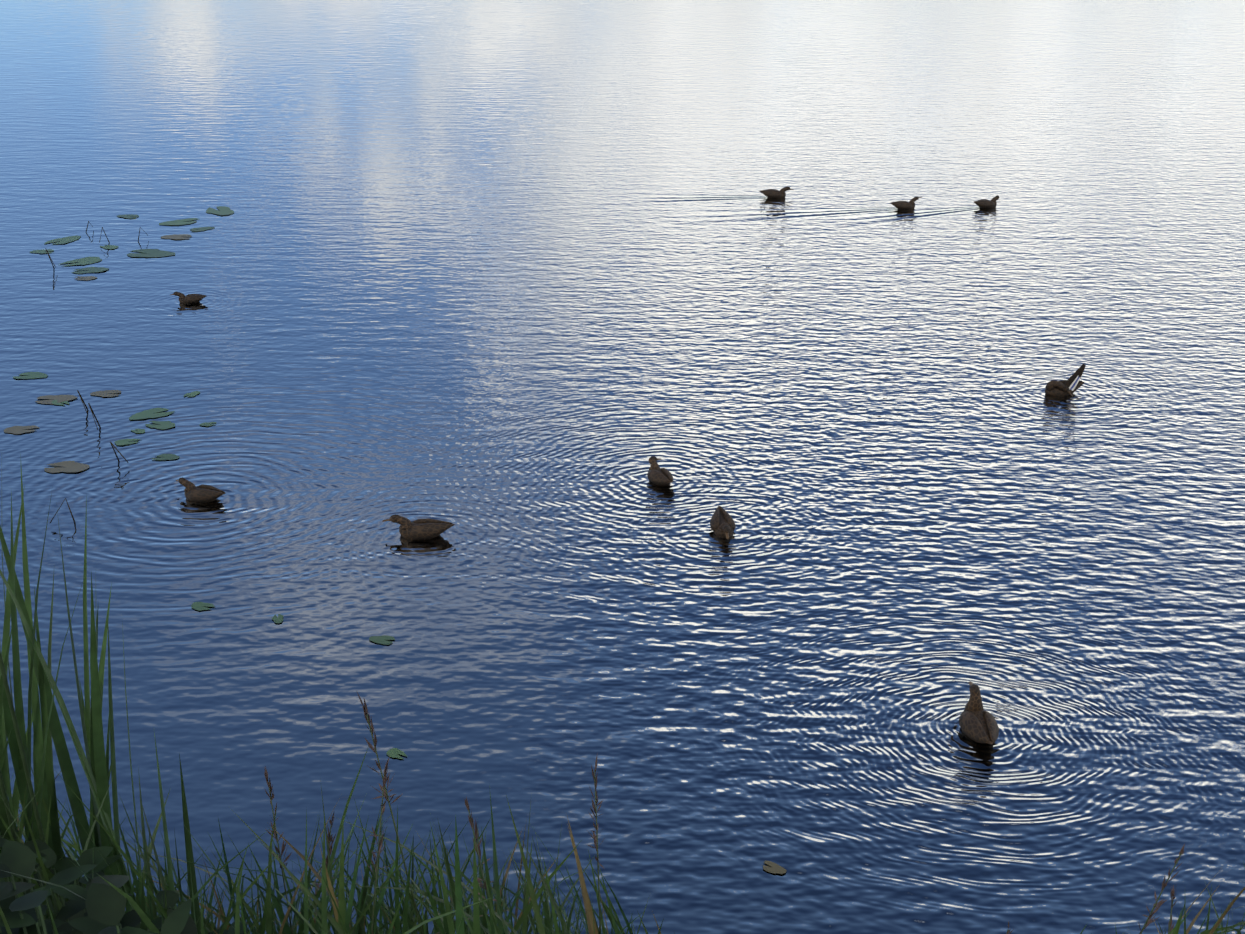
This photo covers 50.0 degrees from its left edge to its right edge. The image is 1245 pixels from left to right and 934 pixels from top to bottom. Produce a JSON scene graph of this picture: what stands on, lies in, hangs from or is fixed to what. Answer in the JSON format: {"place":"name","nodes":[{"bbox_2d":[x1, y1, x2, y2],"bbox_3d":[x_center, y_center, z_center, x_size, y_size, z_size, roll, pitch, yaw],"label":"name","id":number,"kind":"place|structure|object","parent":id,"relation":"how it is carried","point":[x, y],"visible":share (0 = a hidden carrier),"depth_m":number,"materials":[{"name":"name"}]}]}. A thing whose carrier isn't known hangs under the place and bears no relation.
{"place":"outdoors","nodes":[
{"label":"outdoors","id":0,"kind":"place"},
{"bbox_2d":[0,0,1244,933],"bbox_3d":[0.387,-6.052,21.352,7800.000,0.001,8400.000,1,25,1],"label":"pond water","id":1,"kind":"structure","parent":0,"point":[519,294],"depth_m":8.78,"materials":[{"name":"blue liquid"}]},
{"bbox_2d":[171,291,205,303],"bbox_3d":[-3.696,-1.437,11.375,0.316,0.120,0.124,0,25,-1],"label":"duck","id":2,"kind":"object","parent":1,"relation":"on","point":[190,298],"visible":0.96,"depth_m":11.34},
{"bbox_2d":[176,477,225,502],"bbox_3d":[-2.519,0.150,7.956,0.376,0.145,0.148,9,27,19],"label":"duck","id":3,"kind":"object","parent":1,"relation":"on","point":[202,493],"visible":0.98,"depth_m":7.90},
{"bbox_2d":[3,206,786,873],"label":"lily pads","id":4,"kind":"object","parent":1,"relation":"on","point":[145,414],"visible":0.94,"depth_m":9.31,"materials":[{"name":"green plant"}]},
{"bbox_2d":[382,514,454,539],"bbox_3d":[-1.149,0.344,7.532,0.411,0.157,0.161,1,25,3],"label":"duck","id":5,"kind":"object","parent":1,"relation":"on","point":[423,529],"visible":0.98,"depth_m":7.49},
{"bbox_2d":[647,456,672,485],"bbox_3d":[0.236,0.052,8.169,0.149,0.141,0.317,-10,27,-21],"label":"duck","id":6,"kind":"object","parent":1,"relation":"on","point":[657,475],"visible":1,"depth_m":8.13},
{"bbox_2d":[710,506,735,538],"bbox_3d":[0.572,0.335,7.579,0.144,0.126,0.379,-2,25,-3],"label":"duck","id":7,"kind":"object","parent":1,"relation":"on","point":[722,524],"visible":0.98,"depth_m":7.55},
{"bbox_2d":[759,186,793,197],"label":"duck","id":8,"kind":"object","parent":1,"relation":"on","point":[773,193],"visible":0.94,"depth_m":14.73},
{"bbox_2d":[890,196,921,209],"bbox_3d":[3.036,-2.817,14.305,0.361,0.155,0.144,-5,25,-10],"label":"duck","id":9,"kind":"object","parent":1,"relation":"on","point":[904,205],"visible":0.96,"depth_m":14.26},
{"bbox_2d":[959,681,998,744],"bbox_3d":[1.566,1.107,5.855,0.165,0.194,0.391,0,25,-1],"label":"duck","id":10,"kind":"object","parent":1,"relation":"on","point":[978,723],"visible":0.98,"depth_m":5.82},
{"bbox_2d":[974,195,998,207],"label":"duck","id":11,"kind":"object","parent":1,"relation":"on","point":[986,203],"visible":0.96,"depth_m":14.31},
{"bbox_2d":[1045,364,1085,395],"bbox_3d":[3.144,-0.618,9.460,0.277,0.268,0.168,5,25,11],"label":"duck","id":12,"kind":"object","parent":1,"relation":"on","point":[1071,384],"visible":1,"depth_m":9.43},
{"bbox_3d":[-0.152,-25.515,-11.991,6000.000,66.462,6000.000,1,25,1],"label":"bank ground","id":13,"kind":"structure","parent":0,"visible":0},
{"bbox_2d":[0,826,247,933],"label":"marsh plants","id":14,"kind":"object","parent":13,"relation":"on","point":[100,909],"visible":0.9,"depth_m":1.75,"materials":[{"name":"green plant"}]},
{"bbox_2d":[0,452,296,933],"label":"cattail clump","id":15,"kind":"object","parent":13,"relation":"on","point":[94,763],"visible":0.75,"depth_m":2.29,"materials":[{"name":"green plant"}]},
{"bbox_2d":[0,692,1244,933],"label":"bank grass","id":16,"kind":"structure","parent":13,"relation":"on","point":[314,916],"depth_m":2.40,"materials":[{"name":"green plant"}]}
]}

